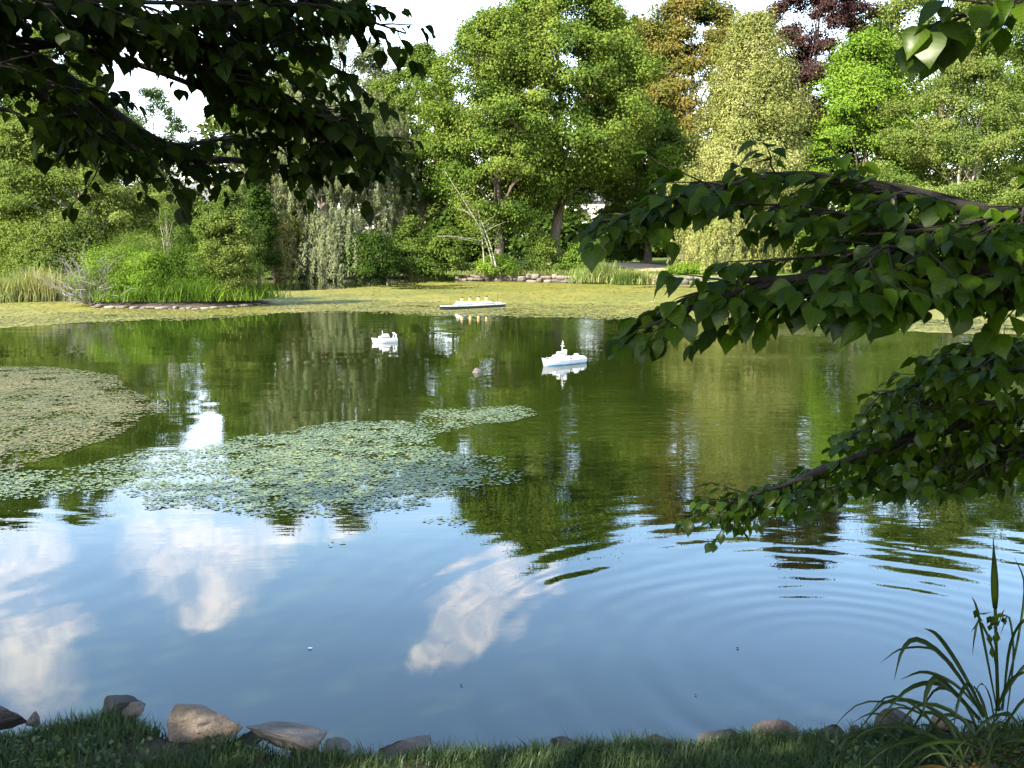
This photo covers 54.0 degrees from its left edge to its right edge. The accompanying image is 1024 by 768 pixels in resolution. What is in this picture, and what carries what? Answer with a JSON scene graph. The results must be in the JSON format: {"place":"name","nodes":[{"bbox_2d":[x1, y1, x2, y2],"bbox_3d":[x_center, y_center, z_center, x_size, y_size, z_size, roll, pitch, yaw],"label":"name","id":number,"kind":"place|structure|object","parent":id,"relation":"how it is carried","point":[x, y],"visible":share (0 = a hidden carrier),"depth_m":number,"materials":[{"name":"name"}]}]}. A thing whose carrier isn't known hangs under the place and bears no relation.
{"place":"outdoors","nodes":[
{"label":"outdoors","id":0,"kind":"place"},
{"bbox_2d":[101,299,264,308],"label":"island","id":1,"kind":"structure","parent":0,"point":[180,304],"depth_m":37.33,"materials":[{"name":"soil"}]},
{"bbox_2d":[23,237,152,305],"bbox_3d":[-15.736,-4.085,37.973,5.561,3.098,4.101,0,8,0],"label":"dead bush","id":2,"kind":"object","parent":1,"relation":"on","point":[87,302],"visible":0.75,"depth_m":37.94,"materials":[{"name":"plant"}]},
{"bbox_2d":[62,237,151,293],"bbox_3d":[-15.230,-4.418,38.919,4.242,2.698,3.561,0,8,0],"label":"island bush","id":3,"kind":"object","parent":1,"relation":"on","point":[93,258],"visible":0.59,"depth_m":38.26,"materials":[{"name":"green plant"}]},
{"bbox_2d":[85,219,191,290],"bbox_3d":[-15.956,-4.587,43.063,6.016,4.899,4.954,-5,9,-30],"label":"island bush","id":4,"kind":"object","parent":1,"relation":"on","point":[130,243],"visible":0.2,"depth_m":42.56,"materials":[{"name":"green plant"}]},
{"bbox_2d":[96,244,197,295],"bbox_3d":[-13.734,-4.226,38.321,3.956,2.226,3.331,0,8,0],"label":"island bush","id":5,"kind":"object","parent":1,"relation":"on","point":[153,263],"visible":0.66,"depth_m":37.92,"materials":[{"name":"green plant"}]},
{"bbox_2d":[134,202,196,286],"bbox_3d":[-13.096,-5.134,38.576,2.456,3.917,2.230,-6,10,-36],"label":"birch sapling","id":6,"kind":"object","parent":1,"relation":"on","point":[169,208],"visible":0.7,"depth_m":38.38,"materials":[{"name":"green plant"}]},
{"bbox_2d":[60,277,291,302],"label":"tall grass","id":7,"kind":"object","parent":1,"relation":"on","point":[196,293],"visible":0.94,"depth_m":37.43,"materials":[{"name":"green plant"}]},
{"bbox_2d":[139,239,224,290],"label":"island bush","id":8,"kind":"object","parent":1,"relation":"on","point":[199,271],"visible":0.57,"depth_m":38.29,"materials":[{"name":"green plant"}]},
{"bbox_2d":[90,300,273,308],"bbox_3d":[-12.611,-2.974,38.085,6.892,0.218,3.529,-2,8,-11],"label":"stone edging","id":9,"kind":"object","parent":1,"relation":"on","point":[106,306],"visible":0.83,"depth_m":36.93,"materials":[{"name":"grey stone"}]},
{"bbox_2d":[185,183,272,300],"bbox_3d":[-10.676,-5.321,38.360,3.180,4.638,3.428,0,8,0],"label":"bush","id":10,"kind":"object","parent":1,"relation":"on","point":[211,221],"visible":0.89,"depth_m":37.61,"materials":[{"name":"green plant"}]},
{"bbox_2d":[191,232,270,288],"bbox_3d":[-11.831,-4.954,41.488,3.526,3.133,3.395,-6,10,-35],"label":"island bush","id":11,"kind":"object","parent":1,"relation":"on","point":[254,275],"visible":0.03,"depth_m":41.65,"materials":[{"name":"green plant"}]},
{"bbox_2d":[0,244,819,282],"bbox_3d":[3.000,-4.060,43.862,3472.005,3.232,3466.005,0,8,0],"label":"ground","id":12,"kind":"structure","parent":0,"point":[659,261],"depth_m":74.52,"materials":[{"name":"green plant"}]},
{"bbox_2d":[0,234,29,277],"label":"shrub","id":13,"kind":"object","parent":12,"relation":"on","point":[2,256],"visible":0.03,"depth_m":50.23,"materials":[{"name":"green plant"}]},
{"bbox_2d":[0,34,74,220],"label":"dark tree","id":14,"kind":"object","parent":12,"relation":"on","point":[6,101],"visible":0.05,"depth_m":59.56,"materials":[{"name":"green plant"}]},
{"bbox_2d":[0,205,117,279],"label":"shrub","id":15,"kind":"object","parent":12,"relation":"on","point":[29,253],"visible":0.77,"depth_m":44.98,"materials":[{"name":"green plant"}]},
{"bbox_2d":[6,15,118,211],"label":"ash tree","id":16,"kind":"object","parent":12,"relation":"on","point":[37,34],"visible":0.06,"depth_m":71.17,"materials":[{"name":"green plant"}]},
{"bbox_2d":[0,92,192,273],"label":"birch tree","id":17,"kind":"object","parent":12,"relation":"on","point":[15,141],"visible":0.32,"depth_m":46.47,"materials":[{"name":"green plant"}]},
{"bbox_2d":[104,218,196,273],"bbox_3d":[-18.429,-6.534,51.536,4.688,4.295,4.015,-5,9,-30],"label":"shrub","id":18,"kind":"object","parent":12,"relation":"on","point":[179,243],"visible":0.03,"depth_m":51.25,"materials":[{"name":"green plant"}]},
{"bbox_2d":[120,80,201,220],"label":"sparse tree","id":19,"kind":"object","parent":12,"relation":"on","point":[157,97],"visible":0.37,"depth_m":76.20,"materials":[{"name":"green plant"}]},
{"bbox_2d":[151,182,223,201],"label":"white house","id":20,"kind":"structure","parent":12,"relation":"on","point":[193,185],"depth_m":116.73,"materials":[{"name":"white"}]},
{"bbox_2d":[202,218,273,278],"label":"shrub","id":21,"kind":"object","parent":12,"relation":"on","point":[262,253],"visible":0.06,"depth_m":61.54,"materials":[{"name":"green plant"}]},
{"bbox_2d":[237,180,287,281],"bbox_3d":[-15.849,-9.293,62.592,3.617,8.573,3.276,4,9,24],"label":"conifer tree","id":22,"kind":"object","parent":12,"relation":"on","point":[260,199],"visible":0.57,"depth_m":61.70,"materials":[{"name":"green plant"}]},
{"bbox_2d":[199,6,336,215],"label":"ash tree","id":23,"kind":"object","parent":12,"relation":"on","point":[236,112],"visible":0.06,"depth_m":82.17,"materials":[{"name":"green plant"}]},
{"bbox_2d":[249,208,318,280],"bbox_3d":[-15.313,-8.758,65.246,5.829,6.196,5.684,5,9,32],"label":"willow tree","id":24,"kind":"object","parent":12,"relation":"on","point":[281,271],"visible":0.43,"depth_m":64.17,"materials":[{"name":"green plant"}]},
{"bbox_2d":[263,216,319,278],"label":"shrub","id":25,"kind":"object","parent":12,"relation":"on","point":[300,234],"visible":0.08,"depth_m":66.74,"materials":[{"name":"green plant"}]},
{"bbox_2d":[222,67,435,277],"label":"willow tree","id":26,"kind":"object","parent":12,"relation":"on","point":[286,197],"visible":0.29,"depth_m":68.17,"materials":[{"name":"green plant"}]},
{"bbox_2d":[288,199,377,281],"bbox_3d":[-10.987,-8.522,64.448,6.488,6.739,6.283,-7,10,-39],"label":"willow tree","id":27,"kind":"object","parent":12,"relation":"on","point":[315,263],"visible":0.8,"depth_m":63.51,"materials":[{"name":"green plant"}]},
{"bbox_2d":[264,275,408,278],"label":"stone edging","id":28,"kind":"object","parent":12,"relation":"on","point":[337,275],"visible":0.13,"depth_m":69.06,"materials":[{"name":"grey stone"}]},
{"bbox_2d":[283,0,410,217],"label":"ash tree","id":29,"kind":"object","parent":12,"relation":"on","point":[362,61],"visible":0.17,"depth_m":86.30,"materials":[{"name":"green plant"}]},
{"bbox_2d":[317,188,392,237],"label":"white house","id":30,"kind":"structure","parent":12,"relation":"on","point":[359,210],"depth_m":126.19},
{"bbox_2d":[327,228,408,281],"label":"shrub","id":31,"kind":"object","parent":12,"relation":"on","point":[382,264],"visible":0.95,"depth_m":63.16,"materials":[{"name":"green plant"}]},
{"bbox_2d":[392,194,424,224],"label":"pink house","id":32,"kind":"structure","parent":12,"relation":"on","point":[400,209],"depth_m":130.17,"materials":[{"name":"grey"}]},
{"bbox_2d":[382,212,441,279],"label":"shrub","id":33,"kind":"object","parent":12,"relation":"on","point":[421,237],"visible":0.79,"depth_m":65.66,"materials":[{"name":"green plant"}]},
{"bbox_2d":[361,38,486,259],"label":"maple tree","id":34,"kind":"object","parent":12,"relation":"on","point":[422,52],"visible":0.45,"depth_m":72.35,"materials":[{"name":"green plant"}]},
{"bbox_2d":[420,224,475,279],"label":"shrub","id":35,"kind":"object","parent":12,"relation":"on","point":[453,249],"visible":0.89,"depth_m":64.88,"materials":[{"name":"green plant"}]},
{"bbox_2d":[421,146,502,265],"bbox_3d":[-2.894,-10.782,61.392,5.148,7.156,3.218,-2,8,-17],"label":"birch sapling","id":36,"kind":"object","parent":12,"relation":"on","point":[464,202],"visible":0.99,"depth_m":61.38,"materials":[{"name":"green plant"}]},
{"bbox_2d":[437,236,484,241],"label":"dead branch","id":37,"kind":"object","parent":36,"relation":"attached to","point":[456,236],"visible":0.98,"depth_m":61.38,"materials":[{"name":"grey wood"}]},
{"bbox_2d":[459,186,510,264],"bbox_3d":[-1.986,-9.768,62.865,3.188,5.294,3.853,-2,8,-15],"label":"birch sapling","id":38,"kind":"object","parent":12,"relation":"on","point":[480,227],"visible":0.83,"depth_m":62.42,"materials":[{"name":"green plant"}]},
{"bbox_2d":[460,205,511,266],"bbox_3d":[-1.589,-9.185,61.579,3.200,4.038,3.221,-2,8,-12],"label":"birch sapling","id":39,"kind":"object","parent":12,"relation":"on","point":[489,238],"visible":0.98,"depth_m":61.68,"materials":[{"name":"green plant"}]},
{"bbox_2d":[469,251,524,278],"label":"shrub","id":40,"kind":"object","parent":12,"relation":"on","point":[507,264],"visible":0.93,"depth_m":62.66,"materials":[{"name":"green plant"}]},
{"bbox_2d":[394,0,602,277],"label":"elm tree","id":41,"kind":"object","parent":12,"relation":"on","point":[503,22],"visible":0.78,"depth_m":62.69,"materials":[{"name":"green plant"}]},
{"bbox_2d":[0,157,1008,245],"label":"woodland","id":42,"kind":"object","parent":12,"relation":"on","point":[633,183],"depth_m":150.83,"materials":[{"name":"green plant"}]},
{"bbox_2d":[0,1,1023,248],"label":"woodland","id":43,"kind":"object","parent":12,"relation":"on","point":[434,209],"visible":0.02,"depth_m":107.12,"materials":[{"name":"green plant"}]},
{"bbox_2d":[513,226,568,272],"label":"shrub","id":44,"kind":"object","parent":12,"relation":"on","point":[541,245],"visible":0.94,"depth_m":64.29,"materials":[{"name":"green plant"}]},
{"bbox_2d":[94,204,1013,262],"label":"undergrowth","id":45,"kind":"object","parent":12,"relation":"on","point":[569,225],"visible":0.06,"depth_m":87.06,"materials":[{"name":"green plant"}]},
{"bbox_2d":[442,0,686,271],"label":"elm tree","id":46,"kind":"object","parent":12,"relation":"on","point":[610,70],"visible":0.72,"depth_m":63.16,"materials":[{"name":"green plant"}]},
{"bbox_2d":[552,238,610,271],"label":"shrub","id":47,"kind":"object","parent":12,"relation":"on","point":[570,257],"visible":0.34,"depth_m":64.01,"materials":[{"name":"green plant"}]},
{"bbox_2d":[565,184,629,222],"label":"white house","id":48,"kind":"structure","parent":12,"relation":"on","point":[599,201],"depth_m":132.04,"materials":[{"name":"white"}]},
{"bbox_2d":[556,260,649,282],"bbox_3d":[5.444,-6.803,59.649,6.402,1.470,3.673,0,8,0],"label":"reed bed","id":49,"kind":"object","parent":12,"relation":"on","point":[599,274],"visible":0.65,"depth_m":59.19,"materials":[{"name":"green plant"}]},
{"bbox_2d":[601,233,654,262],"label":"shrub","id":50,"kind":"object","parent":12,"relation":"on","point":[621,253],"visible":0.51,"depth_m":75.28,"materials":[{"name":"green plant"}]},
{"bbox_2d":[604,266,657,284],"bbox_3d":[7.099,-6.291,57.811,3.649,1.068,2.551,0,8,0],"label":"reed bed","id":51,"kind":"object","parent":12,"relation":"on","point":[628,276],"visible":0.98,"depth_m":57.61,"materials":[{"name":"green plant"}]},
{"bbox_2d":[584,102,699,262],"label":"dark tree","id":52,"kind":"object","parent":12,"relation":"on","point":[625,193],"visible":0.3,"depth_m":73.03,"materials":[{"name":"green plant"}]},
{"bbox_2d":[633,141,694,266],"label":"bright tree","id":53,"kind":"object","parent":12,"relation":"on","point":[666,156],"visible":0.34,"depth_m":68.17,"materials":[{"name":"green plant"}]},
{"bbox_2d":[663,259,707,273],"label":"shrub","id":54,"kind":"object","parent":12,"relation":"on","point":[688,267],"visible":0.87,"depth_m":62.35,"materials":[{"name":"green plant"}]},
{"bbox_2d":[577,0,803,258],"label":"maple tree","id":55,"kind":"object","parent":12,"relation":"on","point":[672,27],"visible":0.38,"depth_m":79.84,"materials":[{"name":"brown plant"}]},
{"bbox_2d":[651,275,757,284],"bbox_3d":[11.868,-6.089,58.846,7.268,0.639,1.912,2,8,15],"label":"stone edging","id":56,"kind":"object","parent":12,"relation":"on","point":[685,280],"visible":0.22,"depth_m":58.89,"materials":[{"name":"grey stone"}]},
{"bbox_2d":[665,206,811,273],"bbox_3d":[13.882,-9.445,63.735,8.713,5.130,8.924,-7,11,-43],"label":"weeping tree","id":57,"kind":"object","parent":12,"relation":"on","point":[713,235],"visible":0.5,"depth_m":62.23,"materials":[{"name":"green plant"}]},
{"bbox_2d":[648,0,831,263],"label":"pale willow","id":58,"kind":"object","parent":12,"relation":"on","point":[753,71],"visible":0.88,"depth_m":62.50,"materials":[{"name":"plant"}]},
{"bbox_2d":[757,207,853,271],"bbox_3d":[19.014,-9.536,64.872,7.826,4.853,6.602,0,8,0],"label":"shrub","id":59,"kind":"object","parent":12,"relation":"on","point":[800,234],"visible":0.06,"depth_m":64.65,"materials":[{"name":"green plant"}]},
{"bbox_2d":[740,0,903,192],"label":"copper beech","id":60,"kind":"object","parent":12,"relation":"on","point":[844,13],"visible":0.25,"depth_m":85.85,"materials":[{"name":"red plant"}]},
{"bbox_2d":[772,23,940,237],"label":"lime tree","id":61,"kind":"object","parent":12,"relation":"on","point":[853,84],"visible":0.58,"depth_m":75.50,"materials":[{"name":"green plant"}]},
{"bbox_2d":[832,0,1023,190],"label":"ash tree","id":62,"kind":"object","parent":12,"relation":"on","point":[894,13],"visible":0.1,"depth_m":82.20,"materials":[{"name":"green plant"}]},
{"bbox_2d":[854,51,1023,223],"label":"birch tree","id":63,"kind":"object","parent":12,"relation":"on","point":[937,145],"visible":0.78,"depth_m":64.79,"materials":[{"name":"green plant"}]},
{"bbox_2d":[960,17,1023,207],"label":"ash tree","id":64,"kind":"object","parent":12,"relation":"on","point":[1019,35],"visible":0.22,"depth_m":71.04,"materials":[{"name":"green plant"}]},
{"bbox_2d":[0,0,1022,241],"label":"sky","id":65,"kind":"structure","parent":0,"point":[439,14],"materials":[{"name":"white"}]},
{"bbox_2d":[0,278,1023,759],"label":"water","id":66,"kind":"structure","parent":0,"point":[572,582],"depth_m":7.94,"materials":[{"name":"blue liquid"}]},
{"bbox_2d":[0,262,109,302],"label":"reed bed","id":67,"kind":"object","parent":66,"relation":"on","point":[20,288],"visible":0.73,"depth_m":41.31,"materials":[{"name":"green plant"}]},
{"bbox_2d":[0,366,168,472],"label":"lily pads","id":68,"kind":"object","parent":66,"relation":"on","point":[102,409],"visible":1,"depth_m":14.71,"materials":[{"name":"green plant"}]},
{"bbox_2d":[0,406,533,543],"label":"lily pads","id":69,"kind":"object","parent":66,"relation":"on","point":[360,468],"visible":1,"depth_m":10.54,"materials":[{"name":"green plant"}]},
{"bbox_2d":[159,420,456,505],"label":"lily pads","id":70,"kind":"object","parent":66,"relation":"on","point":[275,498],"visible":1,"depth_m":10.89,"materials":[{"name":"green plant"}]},
{"bbox_2d":[372,331,397,342],"bbox_3d":[-3.114,-1.145,24.438,0.658,0.316,0.188,-4,9,-29],"label":"model cruiser","id":71,"kind":"object","parent":66,"relation":"on","point":[384,338],"visible":0.96,"depth_m":24.39,"materials":[{"name":"white paint"}]},
{"bbox_2d":[397,262,475,279],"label":"reed bed","id":72,"kind":"object","parent":66,"relation":"on","point":[444,277],"visible":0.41,"depth_m":66.15,"materials":[{"name":"green plant"}]},
{"bbox_2d":[440,295,504,309],"bbox_3d":[-1.434,-3.015,36.963,3.046,0.544,0.290,-7,11,-40],"label":"model liner","id":73,"kind":"object","parent":66,"relation":"on","point":[461,304],"visible":0.95,"depth_m":36.83,"materials":[{"name":"white paint"}]},
{"bbox_2d":[472,368,480,372],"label":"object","id":74,"kind":"object","parent":66,"relation":"on","point":[476,370],"visible":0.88,"depth_m":18.71,"materials":[{"name":"white plastic"}]},
{"bbox_2d":[0,282,1023,333],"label":"duckweed","id":75,"kind":"object","parent":66,"relation":"on","point":[455,294],"visible":0.47,"depth_m":42.91,"materials":[{"name":"green plant"}]},
{"bbox_2d":[0,281,1023,334],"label":"lily pads","id":76,"kind":"object","parent":66,"relation":"on","point":[470,310],"visible":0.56,"depth_m":35.78,"materials":[{"name":"green plant"}]},
{"bbox_2d":[454,273,583,282],"bbox_3d":[0.314,-6.652,63.126,10.220,0.602,1.672,5,9,31],"label":"stone edging","id":77,"kind":"object","parent":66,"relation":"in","point":[538,277],"visible":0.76,"depth_m":62.69,"materials":[{"name":"grey stone"}]},
{"bbox_2d":[542,342,586,365],"bbox_3d":[1.028,-0.615,20.014,1.131,0.494,0.209,-6,10,-38],"label":"model warship","id":78,"kind":"object","parent":66,"relation":"on","point":[562,357],"visible":0.96,"depth_m":19.95,"materials":[{"name":"white paint"}]},
{"bbox_2d":[0,701,1023,767],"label":"bank","id":79,"kind":"structure","parent":0,"point":[163,741],"depth_m":3.48,"materials":[{"name":"green plant"}]},
{"bbox_2d":[0,705,26,729],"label":"rock","id":80,"kind":"object","parent":79,"relation":"on","point":[9,718],"visible":0.98,"depth_m":3.74,"materials":[{"name":"grey stone"}]},
{"bbox_2d":[25,711,40,726],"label":"rock","id":81,"kind":"object","parent":79,"relation":"on","point":[34,716],"visible":0.86,"depth_m":3.75,"materials":[{"name":"grey stone"}]},
{"bbox_2d":[102,695,145,714],"bbox_3d":[-1.510,1.263,3.879,0.171,0.109,0.137,0,8,0],"label":"rock","id":82,"kind":"object","parent":79,"relation":"on","point":[124,700],"visible":0.27,"depth_m":3.87,"materials":[{"name":"grey stone"}]},
{"bbox_2d":[120,701,144,719],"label":"rock","id":83,"kind":"object","parent":79,"relation":"on","point":[137,707],"visible":0.87,"depth_m":3.75,"materials":[{"name":"grey stone"}]},
{"bbox_2d":[166,704,242,744],"bbox_3d":[-1.146,1.230,3.669,0.262,0.181,0.191,-6,10,-37],"label":"rock","id":84,"kind":"object","parent":79,"relation":"on","point":[188,721],"visible":0.9,"depth_m":3.61,"materials":[{"name":"beige stone"}]},
{"bbox_2d":[0,0,435,226],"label":"tree","id":85,"kind":"object","parent":79,"relation":"on","point":[90,124],"visible":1,"depth_m":3.07,"materials":[{"name":"green plant"}]},
{"bbox_2d":[237,731,261,744],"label":"rock","id":86,"kind":"object","parent":79,"relation":"on","point":[252,736],"visible":0.41,"depth_m":3.74,"materials":[{"name":"grey stone"}]},
{"bbox_2d":[245,721,326,754],"bbox_3d":[-0.786,1.276,3.578,0.294,0.148,0.176,3,8,20],"label":"rock","id":87,"kind":"object","parent":79,"relation":"on","point":[292,733],"visible":0.77,"depth_m":3.53,"materials":[{"name":"grey stone"}]},
{"bbox_2d":[323,737,350,755],"bbox_3d":[-0.652,1.352,3.721,0.114,0.056,0.125,0,8,0],"label":"rock","id":88,"kind":"object","parent":79,"relation":"on","point":[344,742],"visible":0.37,"depth_m":3.72,"materials":[{"name":"grey stone"}]},
{"bbox_2d":[378,735,429,759],"bbox_3d":[-0.366,1.287,3.554,0.197,0.052,0.115,-5,9,-31],"label":"rock","id":89,"kind":"object","parent":79,"relation":"on","point":[406,744],"visible":0.52,"depth_m":3.54,"materials":[{"name":"grey stone"}]},
{"bbox_2d":[2,720,1023,767],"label":"weeds","id":90,"kind":"object","parent":79,"relation":"on","point":[141,748],"visible":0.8,"depth_m":3.45,"materials":[{"name":"green plant"}]},
{"bbox_2d":[550,736,579,748],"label":"rock","id":91,"kind":"object","parent":79,"relation":"on","point":[561,738],"visible":0.45,"depth_m":3.66,"materials":[{"name":"grey stone"}]},
{"bbox_2d":[634,734,671,744],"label":"rock","id":92,"kind":"object","parent":79,"relation":"on","point":[654,740],"visible":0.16,"depth_m":3.71,"materials":[{"name":"grey stone"}]},
{"bbox_2d":[698,729,736,744],"bbox_3d":[0.750,1.294,3.651,0.154,0.074,0.100,1,8,9],"label":"rock","id":93,"kind":"object","parent":79,"relation":"on","point":[708,733],"visible":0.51,"depth_m":3.66,"materials":[{"name":"grey stone"}]},
{"bbox_2d":[750,719,801,740],"bbox_3d":[0.949,1.279,3.663,0.195,0.088,0.158,0,8,0],"label":"rock","id":94,"kind":"object","parent":79,"relation":"on","point":[779,724],"visible":0.37,"depth_m":3.65,"materials":[{"name":"grey stone"}]},
{"bbox_2d":[565,0,1023,552],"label":"tree","id":95,"kind":"object","parent":79,"relation":"on","point":[891,272],"visible":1,"depth_m":3.02,"materials":[{"name":"green plant"}]},
{"bbox_2d":[815,724,842,736],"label":"rock","id":96,"kind":"object","parent":79,"relation":"on","point":[834,728],"visible":0.2,"depth_m":3.74,"materials":[{"name":"grey stone"}]},
{"bbox_2d":[875,707,913,733],"bbox_3d":[1.427,1.273,3.773,0.119,0.102,0.139,7,11,42],"label":"rock","id":97,"kind":"object","parent":79,"relation":"on","point":[897,714],"visible":0.44,"depth_m":3.76,"materials":[{"name":"grey stone"}]},
{"bbox_2d":[827,538,1023,767],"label":"sedge clump","id":98,"kind":"object","parent":79,"relation":"on","point":[981,757],"visible":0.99,"depth_m":3.31,"materials":[{"name":"green plant"}]},
{"bbox_2d":[926,715,954,732],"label":"rock","id":99,"kind":"object","parent":79,"relation":"on","point":[941,724],"visible":0.25,"depth_m":3.72,"materials":[{"name":"grey stone"}]},
{"bbox_2d":[547,262,670,270],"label":"path","id":100,"kind":"structure","parent":0,"point":[641,266],"depth_m":71.16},
{"bbox_2d":[435,268,796,274],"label":"grass","id":101,"kind":"structure","parent":0,"point":[548,272],"depth_m":62.92,"materials":[{"name":"green plant"}]}
]}

